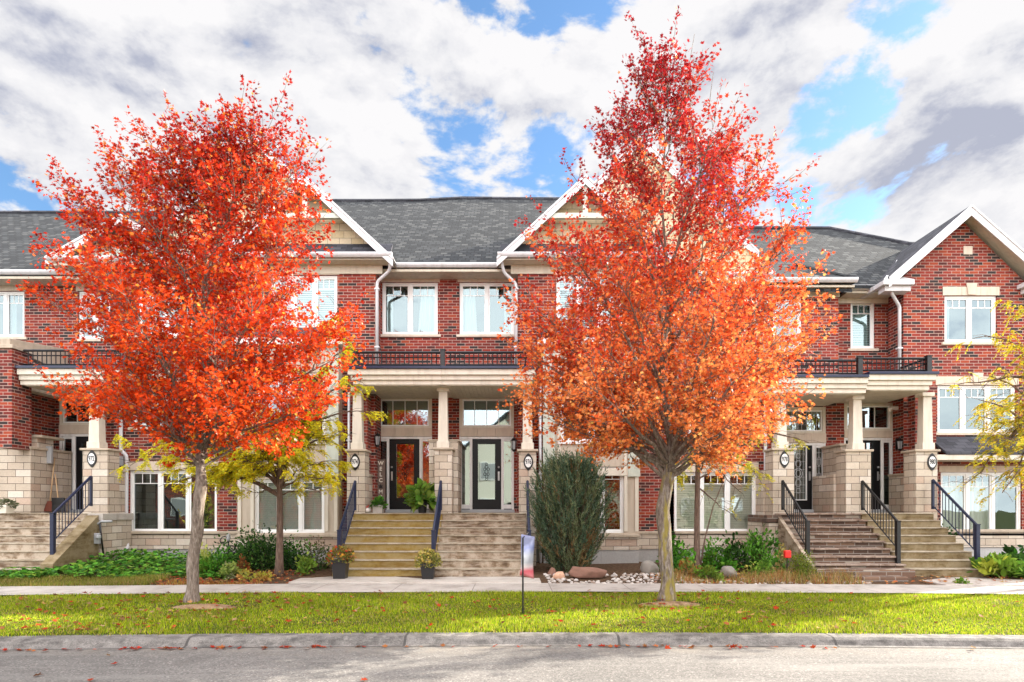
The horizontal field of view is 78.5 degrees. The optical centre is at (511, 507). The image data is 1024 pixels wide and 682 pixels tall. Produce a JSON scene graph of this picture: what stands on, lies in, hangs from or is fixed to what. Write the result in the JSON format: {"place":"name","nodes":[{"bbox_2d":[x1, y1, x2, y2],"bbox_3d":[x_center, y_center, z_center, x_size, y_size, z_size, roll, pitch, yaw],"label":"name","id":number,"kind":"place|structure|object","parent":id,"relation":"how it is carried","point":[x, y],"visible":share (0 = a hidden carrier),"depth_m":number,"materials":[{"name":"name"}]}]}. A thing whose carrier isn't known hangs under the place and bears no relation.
{"place":"outdoors","nodes":[
{"label":"outdoors","id":0,"kind":"place"},
{"bbox_2d":[288,577,540,592],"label":"front path","id":1,"kind":"structure","parent":0,"point":[407,580],"depth_m":13.57,"materials":[{"name":"concrete"}]},
{"bbox_2d":[323,545,356,578],"bbox_3d":[-3.838,1.174,14.012,0.697,0.788,0.651,0,0,0],"label":"planter","id":2,"kind":"object","parent":1,"relation":"on","point":[340,568],"visible":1,"depth_m":13.86,"materials":[{"name":"grey plastic"}]},
{"bbox_2d":[414,548,442,578],"bbox_3d":[-1.861,1.214,13.961,0.645,0.708,0.588,0,0,0],"label":"planter","id":3,"kind":"object","parent":1,"relation":"on","point":[428,569],"visible":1,"depth_m":13.82,"materials":[{"name":"yellow plant"}]},
{"bbox_2d":[2,591,936,596],"bbox_3d":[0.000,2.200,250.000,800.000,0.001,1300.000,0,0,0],"label":"ground","id":4,"kind":"structure","parent":0,"point":[543,592],"depth_m":16.15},
{"bbox_2d":[0,211,139,449],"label":"townhouse","id":5,"kind":"structure","parent":4,"relation":"on","point":[26,413],"depth_m":17.98,"materials":[{"name":"brick"}]},
{"bbox_2d":[0,292,26,339],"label":"window","id":6,"kind":"structure","parent":5,"relation":"in","point":[6,295],"depth_m":18.07,"materials":[{"name":"white plastic"}]},
{"bbox_2d":[11,296,16,334],"bbox_3d":[-14.531,-5.565,18.300,0.170,1.322,0.070,0,0,0],"label":"curtain","id":7,"kind":"object","parent":5,"relation":"hanging from","point":[13,319],"visible":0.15,"depth_m":18.29,"materials":[{"name":"fabric"}]},
{"bbox_2d":[0,632,1023,649],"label":"kerb","id":8,"kind":"structure","parent":4,"relation":"on","point":[519,639],"depth_m":8.47,"materials":[{"name":"concrete"}]},
{"bbox_2d":[0,589,1023,636],"bbox_3d":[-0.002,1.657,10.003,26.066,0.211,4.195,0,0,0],"label":"grass","id":9,"kind":"structure","parent":0,"point":[815,621],"depth_m":10.05,"materials":[{"name":"plant"}]},
{"bbox_2d":[6,70,369,603],"bbox_3d":[-5.548,-2.770,11.278,5.421,9.037,4.770,0,0,35],"label":"maple tree","id":10,"kind":"object","parent":9,"relation":"on","point":[215,184],"visible":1,"depth_m":10.66,"materials":[{"name":"red plant"}]},
{"bbox_2d":[173,604,235,609],"bbox_3d":[-5.207,1.660,10.596,1.286,0.075,0.476,0,0,0],"label":"soil patch","id":11,"kind":"object","parent":9,"relation":"on","point":[207,606],"visible":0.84,"depth_m":10.51,"materials":[{"name":"soil"}]},
{"bbox_2d":[0,589,1018,630],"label":"fallen leaves","id":12,"kind":"object","parent":9,"relation":"on","point":[335,620],"visible":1,"depth_m":10.18,"materials":[{"name":"red plant"}]},
{"bbox_2d":[520,532,534,613],"bbox_3d":[0.244,1.071,10.224,0.108,1.358,0.409,0,0,24],"label":"garden banner","id":13,"kind":"object","parent":9,"relation":"on","point":[527,551],"visible":0.99,"depth_m":10.20,"materials":[{"name":"multicoloured fabric"}]},
{"bbox_2d":[495,4,842,601],"bbox_3d":[2.783,-3.455,10.917,5.679,10.392,5.502,0,0,-35],"label":"maple tree","id":14,"kind":"object","parent":9,"relation":"on","point":[620,414],"visible":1,"depth_m":10.57,"materials":[{"name":"orange plant"}]},
{"bbox_2d":[638,601,699,606],"bbox_3d":[2.743,1.654,10.846,1.286,0.075,0.476,0,0,0],"label":"soil patch","id":15,"kind":"object","parent":9,"relation":"on","point":[671,603],"visible":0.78,"depth_m":10.77,"materials":[{"name":"soil"}]},
{"bbox_2d":[0,646,1023,681],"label":"road","id":16,"kind":"structure","parent":0,"point":[557,664],"depth_m":7.39,"materials":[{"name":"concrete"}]},
{"bbox_2d":[1,643,836,650],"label":"fallen leaves","id":17,"kind":"object","parent":16,"relation":"on","point":[443,644],"visible":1,"depth_m":8.28,"materials":[{"name":"red plant"}]},
{"bbox_2d":[33,645,975,680],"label":"fallen leaves","id":18,"kind":"object","parent":16,"relation":"on","point":[364,678],"visible":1,"depth_m":6.84,"materials":[{"name":"red plant"}]},
{"bbox_2d":[0,583,1023,594],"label":"sidewalk","id":19,"kind":"structure","parent":0,"point":[598,587],"depth_m":12.49,"materials":[{"name":"concrete"}]},
{"bbox_2d":[0,0,1023,248],"label":"sky","id":20,"kind":"structure","parent":0,"point":[912,111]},
{"bbox_2d":[21,559,1023,584],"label":"garden soil","id":21,"kind":"structure","parent":0,"point":[618,569],"depth_m":14.34,"materials":[{"name":"soil"}]},
{"bbox_2d":[0,572,177,586],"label":"grass","id":22,"kind":"structure","parent":21,"relation":"on","point":[53,580],"depth_m":13.46,"materials":[{"name":"plant"}]},
{"bbox_2d":[0,211,218,573],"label":"townhouse","id":23,"kind":"structure","parent":21,"relation":"on","point":[105,511],"depth_m":17.01,"materials":[{"name":"brick"}]},
{"bbox_2d":[0,497,19,512],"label":"planter","id":24,"kind":"object","parent":23,"relation":"on","point":[11,506],"visible":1,"depth_m":15.94,"materials":[{"name":"ceramic"}]},
{"bbox_2d":[44,458,54,510],"bbox_3d":[-12.485,-0.642,17.093,0.320,1.464,0.346,0,0,0],"label":"broom","id":25,"kind":"object","parent":23,"relation":"on","point":[48,506],"visible":0.95,"depth_m":16.92,"materials":[{"name":"brown wood"}]},
{"bbox_2d":[52,474,64,510],"bbox_3d":[-12.336,-0.427,16.979,0.574,1.035,0.223,0,0,30],"label":"shovel","id":26,"kind":"object","parent":23,"relation":"on","point":[57,502],"visible":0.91,"depth_m":16.89,"materials":[{"name":"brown wood"}]},
{"bbox_2d":[59,398,88,424],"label":"transom window","id":27,"kind":"structure","parent":23,"relation":"in","point":[62,420],"depth_m":18.02,"materials":[{"name":"white plastic"}]},
{"bbox_2d":[76,437,88,508],"bbox_3d":[-12.260,-1.008,18.045,0.569,2.096,0.130,0,0,0],"label":"door","id":28,"kind":"structure","parent":23,"relation":"in","point":[79,440],"depth_m":18.05,"materials":[{"name":"paint"}]},
{"bbox_2d":[75,292,109,341],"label":"window","id":29,"kind":"structure","parent":23,"relation":"in","point":[88,338],"depth_m":18.05,"materials":[{"name":"white plastic"}]},
{"bbox_2d":[128,400,166,429],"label":"window","id":30,"kind":"structure","parent":23,"relation":"in","point":[166,400],"depth_m":17.30,"materials":[{"name":"white plastic"}]},
{"bbox_2d":[135,286,193,338],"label":"window","id":31,"kind":"structure","parent":23,"relation":"in","point":[141,304],"depth_m":17.37,"materials":[{"name":"white plastic"}]},
{"bbox_2d":[130,470,217,534],"bbox_3d":[-9.347,-0.148,17.335,2.598,1.787,0.170,0,0,0],"label":"window","id":32,"kind":"structure","parent":23,"relation":"in","point":[132,472],"depth_m":17.36,"materials":[{"name":"white plastic"}]},
{"bbox_2d":[0,548,263,578],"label":"ground cover","id":33,"kind":"object","parent":21,"relation":"on","point":[153,559],"visible":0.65,"depth_m":14.71,"materials":[{"name":"green plant"}]},
{"bbox_2d":[157,578,260,584],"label":"dry grass","id":34,"kind":"structure","parent":21,"relation":"on","point":[174,582],"depth_m":13.36,"materials":[{"name":"plant"}]},
{"bbox_2d":[128,569,303,583],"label":"fallen leaves","id":35,"kind":"object","parent":21,"relation":"on","point":[247,582],"visible":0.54,"depth_m":13.69,"materials":[{"name":"brown plant"}]},
{"bbox_2d":[199,542,237,575],"bbox_3d":[-6.914,1.195,14.481,1.189,0.860,0.760,0,0,31],"label":"garden plant","id":36,"kind":"object","parent":21,"relation":"on","point":[208,564],"visible":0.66,"depth_m":14.40,"materials":[{"name":"green plant"}]},
{"bbox_2d":[219,533,235,558],"bbox_3d":[-6.961,1.046,15.400,0.424,0.867,0.095,0,0,0],"label":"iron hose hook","id":37,"kind":"object","parent":21,"relation":"on","point":[228,537],"visible":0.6,"depth_m":15.37,"materials":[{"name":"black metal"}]},
{"bbox_2d":[218,560,249,579],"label":"garden plant","id":38,"kind":"object","parent":21,"relation":"on","point":[228,572],"visible":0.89,"depth_m":14.02,"materials":[{"name":"green plant"}]},
{"bbox_2d":[233,553,253,575],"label":"garden plant","id":39,"kind":"object","parent":21,"relation":"on","point":[240,563],"visible":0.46,"depth_m":14.46,"materials":[{"name":"brown plant"}]},
{"bbox_2d":[109,294,387,575],"bbox_3d":[-6.224,-1.708,14.473,6.647,6.687,2.189,0,0,0],"label":"locust tree","id":40,"kind":"object","parent":21,"relation":"on","point":[243,468],"visible":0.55,"depth_m":14.41,"materials":[{"name":"yellow plant"}]},
{"bbox_2d":[236,568,280,581],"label":"garden plant","id":41,"kind":"object","parent":21,"relation":"on","point":[262,575],"visible":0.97,"depth_m":13.87,"materials":[{"name":"yellow plant"}]},
{"bbox_2d":[206,523,313,570],"bbox_3d":[-6.316,0.941,15.561,2.685,1.318,1.796,0,0,20],"label":"shrub","id":42,"kind":"object","parent":21,"relation":"on","point":[268,548],"visible":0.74,"depth_m":15.39,"materials":[{"name":"green plant"}]},
{"bbox_2d":[265,530,318,568],"bbox_3d":[-5.572,1.072,15.774,1.194,1.009,1.348,0,0,-35],"label":"shrub","id":43,"kind":"object","parent":21,"relation":"on","point":[299,552],"visible":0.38,"depth_m":15.76,"materials":[{"name":"green plant"}]},
{"bbox_2d":[143,138,463,576],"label":"townhouse","id":44,"kind":"structure","parent":21,"relation":"on","point":[402,247],"depth_m":17.26,"materials":[{"name":"red brick"}]},
{"bbox_2d":[255,479,323,532],"bbox_3d":[-6.001,-0.052,16.985,1.897,1.449,0.070,0,0,0],"label":"window","id":45,"kind":"structure","parent":44,"relation":"in","point":[301,529],"depth_m":16.97,"materials":[{"name":"white plastic"}]},
{"bbox_2d":[259,484,321,528],"bbox_3d":[-6.001,-0.066,17.050,1.797,1.398,0.036,0,0,0],"label":"window blind","id":46,"kind":"object","parent":44,"relation":"attached to","point":[312,504],"depth_m":17.05,"materials":[{"name":"fabric"}]},
{"bbox_2d":[256,373,325,443],"bbox_3d":[-5.984,-2.687,16.935,2.077,1.937,0.170,0,0,0],"label":"window","id":47,"kind":"structure","parent":44,"relation":"in","point":[287,373],"depth_m":16.95,"materials":[{"name":"white plastic"}]},
{"bbox_2d":[276,281,334,326],"bbox_3d":[-5.737,-5.694,17.520,1.716,1.437,0.036,0,0,0],"label":"window blind","id":48,"kind":"object","parent":44,"relation":"attached to","point":[326,302],"depth_m":17.52,"materials":[{"name":"plastic"}]},
{"bbox_2d":[271,276,340,330],"bbox_3d":[-5.737,-5.638,17.335,2.016,1.576,0.170,0,0,0],"label":"window","id":49,"kind":"structure","parent":44,"relation":"in","point":[315,289],"depth_m":17.37,"materials":[{"name":"white plastic"}]},
{"bbox_2d":[369,495,387,512],"bbox_3d":[-3.507,-0.110,16.506,0.503,0.480,0.502,0,0,0],"label":"planter","id":50,"kind":"object","parent":44,"relation":"on","point":[377,505],"visible":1,"depth_m":16.40,"materials":[{"name":"stone"}]},
{"bbox_2d":[378,459,385,512],"bbox_3d":[-3.671,-0.616,17.561,0.251,1.491,0.047,0,0,0],"label":"welcome board","id":51,"kind":"object","parent":44,"relation":"on","point":[382,477],"visible":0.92,"depth_m":17.55,"materials":[{"name":"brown wood"}]},
{"bbox_2d":[387,287,392,331],"bbox_3d":[-3.564,-5.721,18.300,0.190,1.426,0.070,0,0,0],"label":"curtain","id":52,"kind":"object","parent":44,"relation":"hanging from","point":[390,311],"visible":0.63,"depth_m":18.28,"materials":[{"name":"fabric"}]},
{"bbox_2d":[389,439,418,508],"bbox_3d":[-3.095,-0.971,18.045,0.863,2.022,0.130,0,0,0],"label":"door","id":53,"kind":"structure","parent":44,"relation":"in","point":[394,502],"depth_m":18.05,"materials":[{"name":"paint"}]},
{"bbox_2d":[381,398,431,427],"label":"transom window","id":54,"kind":"structure","parent":44,"relation":"in","point":[429,425],"depth_m":18.05,"materials":[{"name":"white plastic"}]},
{"bbox_2d":[381,283,440,336],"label":"window","id":55,"kind":"structure","parent":44,"relation":"in","point":[410,333],"depth_m":18.05,"materials":[{"name":"white plastic"}]},
{"bbox_2d":[403,478,435,512],"bbox_3d":[-2.360,-0.318,16.437,1.050,0.933,0.966,0,0,-20],"label":"planter","id":56,"kind":"object","parent":44,"relation":"on","point":[414,496],"visible":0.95,"depth_m":16.23,"materials":[{"name":"green plant"}]},
{"bbox_2d":[418,287,434,331],"bbox_3d":[-2.476,-5.721,18.300,0.550,1.426,0.070,0,0,0],"label":"curtain","id":57,"kind":"object","parent":44,"relation":"hanging from","point":[427,315],"visible":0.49,"depth_m":18.30,"materials":[{"name":"fabric"}]},
{"bbox_2d":[294,551,317,575],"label":"garden plant","id":58,"kind":"object","parent":21,"relation":"on","point":[305,565],"visible":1,"depth_m":14.61,"materials":[{"name":"green plant"}]},
{"bbox_2d":[299,536,333,570],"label":"shrub","id":59,"kind":"object","parent":21,"relation":"on","point":[322,565],"visible":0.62,"depth_m":15.52,"materials":[{"name":"green plant"}]},
{"bbox_2d":[547,567,555,575],"bbox_3d":[0.954,1.483,14.502,0.212,0.224,0.255,0,0,-24],"label":"boulder","id":60,"kind":"object","parent":21,"relation":"on","point":[552,571],"visible":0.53,"depth_m":14.45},
{"bbox_2d":[552,571,564,578],"bbox_3d":[1.023,1.492,13.905,0.274,0.167,0.348,0,0,22],"label":"boulder","id":61,"kind":"object","parent":21,"relation":"on","point":[559,575],"visible":0.86,"depth_m":13.80,"materials":[{"name":"stone"}]},
{"bbox_2d":[522,444,617,572],"bbox_3d":[1.407,0.039,15.174,2.354,3.242,2.002,0,0,0],"label":"juniper shrub","id":62,"kind":"object","parent":21,"relation":"on","point":[567,543],"visible":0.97,"depth_m":14.82,"materials":[{"name":"green plant"}]},
{"bbox_2d":[568,566,606,578],"bbox_3d":[1.723,1.448,14.213,0.920,0.262,0.413,0,0,-6],"label":"boulder","id":63,"kind":"object","parent":21,"relation":"on","point":[583,572],"visible":1,"depth_m":14.08,"materials":[{"name":"stone"}]},
{"bbox_2d":[435,137,758,576],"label":"townhouse","id":64,"kind":"structure","parent":21,"relation":"on","point":[491,522],"depth_m":17.30,"materials":[{"name":"red brick"}]},
{"bbox_2d":[463,287,476,331],"bbox_3d":[-1.221,-5.721,18.300,0.430,1.426,0.070,0,0,0],"label":"curtain","id":65,"kind":"object","parent":64,"relation":"hanging from","point":[469,315],"visible":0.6,"depth_m":18.30,"materials":[{"name":"fabric"}]},
{"bbox_2d":[456,283,513,336],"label":"window","id":66,"kind":"structure","parent":64,"relation":"in","point":[487,333],"depth_m":18.05,"materials":[{"name":"white plastic"}]},
{"bbox_2d":[459,398,513,428],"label":"transom window","id":67,"kind":"structure","parent":64,"relation":"in","point":[461,401],"depth_m":18.05,"materials":[{"name":"white plastic"}]},
{"bbox_2d":[472,439,500,508],"bbox_3d":[-0.726,-0.971,18.045,0.827,2.022,0.130,0,0,0],"label":"door","id":68,"kind":"structure","parent":64,"relation":"in","point":[477,503],"depth_m":18.05,"materials":[{"name":"paint"}]},
{"bbox_2d":[504,288,510,331],"bbox_3d":[-0.112,-5.721,18.300,0.230,1.426,0.070,0,0,0],"label":"curtain","id":69,"kind":"object","parent":64,"relation":"hanging from","point":[506,315],"visible":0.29,"depth_m":18.30,"materials":[{"name":"fabric"}]},
{"bbox_2d":[557,373,617,443],"bbox_3d":[2.164,-2.687,16.935,1.887,1.937,0.170,0,0,0],"label":"window","id":70,"kind":"structure","parent":64,"relation":"in","point":[568,441],"depth_m":16.85,"materials":[{"name":"white plastic"}]},
{"bbox_2d":[559,281,618,326],"bbox_3d":[2.137,-5.694,17.520,1.716,1.437,0.036,0,0,0],"label":"window blind","id":71,"kind":"object","parent":64,"relation":"attached to","point":[562,300],"depth_m":17.52,"materials":[{"name":"plastic"}]},
{"bbox_2d":[556,276,621,326],"bbox_3d":[2.137,-5.638,17.335,2.016,1.576,0.170,0,0,0],"label":"window","id":72,"kind":"structure","parent":64,"relation":"in","point":[557,285],"depth_m":17.37,"materials":[{"name":"white plastic"}]},
{"bbox_2d":[599,467,623,532],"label":"window","id":73,"kind":"structure","parent":64,"relation":"in","point":[621,530],"depth_m":16.97,"materials":[{"name":"white plastic"}]},
{"bbox_2d":[640,560,658,573],"bbox_3d":[3.261,1.413,14.904,0.463,0.377,0.380,0,0,-17],"label":"boulder","id":74,"kind":"object","parent":21,"relation":"on","point":[648,566],"visible":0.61,"depth_m":14.74,"materials":[{"name":"stone"}]},
{"bbox_2d":[655,531,696,571],"bbox_3d":[4.000,1.069,15.172,0.989,1.054,0.966,0,0,0],"label":"garden plant","id":75,"kind":"object","parent":21,"relation":"on","point":[679,554],"visible":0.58,"depth_m":14.96,"materials":[{"name":"green plant"}]},
{"bbox_2d":[674,557,702,578],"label":"garden plant","id":76,"kind":"object","parent":21,"relation":"on","point":[686,563],"visible":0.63,"depth_m":14.20,"materials":[{"name":"green plant"}]},
{"bbox_2d":[692,564,723,581],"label":"garden plant","id":77,"kind":"object","parent":21,"relation":"on","point":[710,572],"visible":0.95,"depth_m":13.74,"materials":[{"name":"green plant"}]},
{"bbox_2d":[701,529,743,572],"bbox_3d":[5.048,1.051,15.206,1.104,1.101,1.003,0,0,15],"label":"garden plant","id":78,"kind":"object","parent":21,"relation":"on","point":[707,558],"visible":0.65,"depth_m":15.05,"materials":[{"name":"green plant"}]},
{"bbox_2d":[720,566,736,576],"bbox_3d":[4.923,1.449,14.323,0.379,0.265,0.312,0,0,34],"label":"boulder","id":79,"kind":"object","parent":21,"relation":"on","point":[729,570],"visible":0.77,"depth_m":14.21,"materials":[{"name":"stone"}]},
{"bbox_2d":[716,530,768,570],"bbox_3d":[5.547,1.056,15.182,1.551,1.075,0.980,0,0,0],"label":"garden plant","id":80,"kind":"object","parent":21,"relation":"on","point":[745,558],"visible":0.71,"depth_m":15.08,"materials":[{"name":"green plant"}]},
{"bbox_2d":[666,383,821,567],"bbox_3d":[5.581,-0.907,14.904,3.942,5.022,1.820,0,0,0],"label":"locust tree","id":81,"kind":"object","parent":21,"relation":"on","point":[698,477],"visible":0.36,"depth_m":14.86,"materials":[{"name":"yellow plant"}]},
{"bbox_2d":[738,556,774,577],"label":"garden plant","id":82,"kind":"object","parent":21,"relation":"on","point":[767,567],"visible":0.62,"depth_m":14.26,"materials":[{"name":"green plant"}]},
{"bbox_2d":[655,566,865,583],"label":"dry grass","id":83,"kind":"structure","parent":21,"relation":"on","point":[786,578],"depth_m":13.48,"materials":[{"name":"plant"}]},
{"bbox_2d":[746,524,786,570],"bbox_3d":[6.029,0.981,15.221,1.028,1.217,0.961,0,0,-32],"label":"garden plant","id":84,"kind":"object","parent":21,"relation":"on","point":[766,549],"visible":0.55,"depth_m":15.07,"materials":[{"name":"green plant"}]},
{"bbox_2d":[761,543,790,574],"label":"garden plant","id":85,"kind":"object","parent":21,"relation":"on","point":[779,562],"visible":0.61,"depth_m":14.50,"materials":[{"name":"green plant"}]},
{"bbox_2d":[783,550,790,571],"bbox_3d":[6.099,1.283,13.895,0.142,0.694,0.110,0,0,0],"label":"red marker","id":86,"kind":"object","parent":21,"relation":"on","point":[787,554],"visible":0.94,"depth_m":13.85,"materials":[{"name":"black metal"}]},
{"bbox_2d":[668,226,914,582],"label":"townhouse","id":87,"kind":"structure","parent":21,"relation":"on","point":[819,492],"depth_m":17.28,"materials":[{"name":"brick"}]},
{"bbox_2d":[677,484,751,528],"bbox_3d":[5.605,-0.018,17.460,2.177,1.297,0.036,0,0,0],"label":"window blind","id":88,"kind":"object","parent":87,"relation":"attached to","point":[742,508],"depth_m":17.46,"materials":[{"name":"beige paint"}]},
{"bbox_2d":[673,472,755,534],"bbox_3d":[5.605,-0.121,17.335,2.457,1.734,0.170,0,0,0],"label":"window","id":89,"kind":"structure","parent":87,"relation":"in","point":[727,485],"depth_m":17.35,"materials":[{"name":"white plastic"}]},
{"bbox_2d":[773,297,805,352],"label":"window","id":90,"kind":"structure","parent":87,"relation":"in","point":[798,330],"depth_m":17.65,"materials":[{"name":"white plastic"}]},
{"bbox_2d":[789,446,811,508],"bbox_3d":[8.284,-0.879,18.045,0.698,1.838,0.130,0,0,0],"label":"door","id":91,"kind":"structure","parent":87,"relation":"in","point":[806,503],"depth_m":18.05,"materials":[{"name":"paint"}]},
{"bbox_2d":[786,407,825,432],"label":"transom window","id":92,"kind":"structure","parent":87,"relation":"in","point":[822,410],"depth_m":18.02,"materials":[{"name":"white plastic"}]},
{"bbox_2d":[853,307,868,345],"bbox_3d":[10.121,-5.288,18.320,0.602,1.298,0.036,0,0,0],"label":"window blind","id":93,"kind":"object","parent":87,"relation":"attached to","point":[860,338],"depth_m":18.32,"materials":[{"name":"plastic"}]},
{"bbox_2d":[847,304,878,350],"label":"window","id":94,"kind":"structure","parent":87,"relation":"in","point":[871,306],"depth_m":18.17,"materials":[{"name":"white plastic"}]},
{"bbox_2d":[784,549,822,579],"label":"shrub","id":95,"kind":"object","parent":21,"relation":"on","point":[806,565],"visible":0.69,"depth_m":13.92,"materials":[{"name":"green plant"}]},
{"bbox_2d":[644,572,1023,583],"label":"fallen leaves","id":96,"kind":"object","parent":21,"relation":"on","point":[1002,577],"visible":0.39,"depth_m":13.57,"materials":[{"name":"red plant"}]},
{"bbox_2d":[836,204,1023,576],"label":"townhouse","id":97,"kind":"structure","parent":21,"relation":"on","point":[967,263],"depth_m":17.30,"materials":[{"name":"brick"}]},
{"bbox_2d":[844,403,892,430],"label":"transom window","id":98,"kind":"structure","parent":97,"relation":"in","point":[889,414],"depth_m":18.02,"materials":[{"name":"white plastic"}]},
{"bbox_2d":[863,440,879,508],"bbox_3d":[10.221,-0.953,18.045,0.753,1.985,0.130,0,0,0],"label":"door","id":99,"kind":"structure","parent":97,"relation":"in","point":[875,443],"depth_m":18.05,"materials":[{"name":"paint"}]},
{"bbox_2d":[946,301,948,339],"bbox_3d":[12.133,-5.206,17.600,0.240,1.209,0.070,0,0,0],"label":"curtain","id":100,"kind":"object","parent":97,"relation":"hanging from","point":[947,321],"visible":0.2,"depth_m":17.59,"materials":[{"name":"fabric"}]},
{"bbox_2d":[941,523,956,534],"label":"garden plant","id":101,"kind":"object","parent":97,"relation":"on","point":[949,527],"visible":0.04,"depth_m":15.86,"materials":[{"name":"green plant"}]},
{"bbox_2d":[943,482,988,528],"bbox_3d":[12.713,-0.040,17.600,1.612,1.397,0.070,0,0,0],"label":"curtain","id":102,"kind":"object","parent":97,"relation":"hanging from","point":[977,515],"visible":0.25,"depth_m":17.60,"materials":[{"name":"fabric"}]},
{"bbox_2d":[941,296,1001,344],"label":"window","id":103,"kind":"structure","parent":97,"relation":"in","point":[968,308],"depth_m":17.36,"materials":[{"name":"white plastic"}]},
{"bbox_2d":[936,386,1018,434],"bbox_3d":[12.825,-2.699,17.335,2.351,1.381,0.170,0,0,0],"label":"window","id":104,"kind":"structure","parent":97,"relation":"in","point":[961,431],"depth_m":17.36,"materials":[{"name":"white plastic"}]},
{"bbox_2d":[941,472,1023,535],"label":"window","id":105,"kind":"structure","parent":97,"relation":"in","point":[965,475],"depth_m":17.37,"materials":[{"name":"white plastic"}]},
{"bbox_2d":[953,576,969,583],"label":"garden plant","id":106,"kind":"object","parent":21,"relation":"on","point":[960,580],"visible":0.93,"depth_m":13.14,"materials":[{"name":"green plant"}]},
{"bbox_2d":[930,298,1023,511],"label":"locust tree","id":107,"kind":"object","parent":21,"relation":"on","point":[1018,426],"visible":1,"depth_m":12.99,"materials":[{"name":"yellow plant"}]},
{"bbox_2d":[966,551,1023,578],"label":"hosta plant","id":108,"kind":"object","parent":21,"relation":"on","point":[997,565],"visible":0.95,"depth_m":13.99,"materials":[{"name":"green plant"}]},
{"bbox_2d":[1001,544,1023,564],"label":"garden plant","id":109,"kind":"object","parent":21,"relation":"on","point":[1012,551],"visible":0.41,"depth_m":15.53,"materials":[{"name":"green plant"}]},
{"bbox_2d":[923,577,1023,594],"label":"side path","id":110,"kind":"structure","parent":0,"point":[988,581],"depth_m":13.34,"materials":[{"name":"concrete"}]}
]}

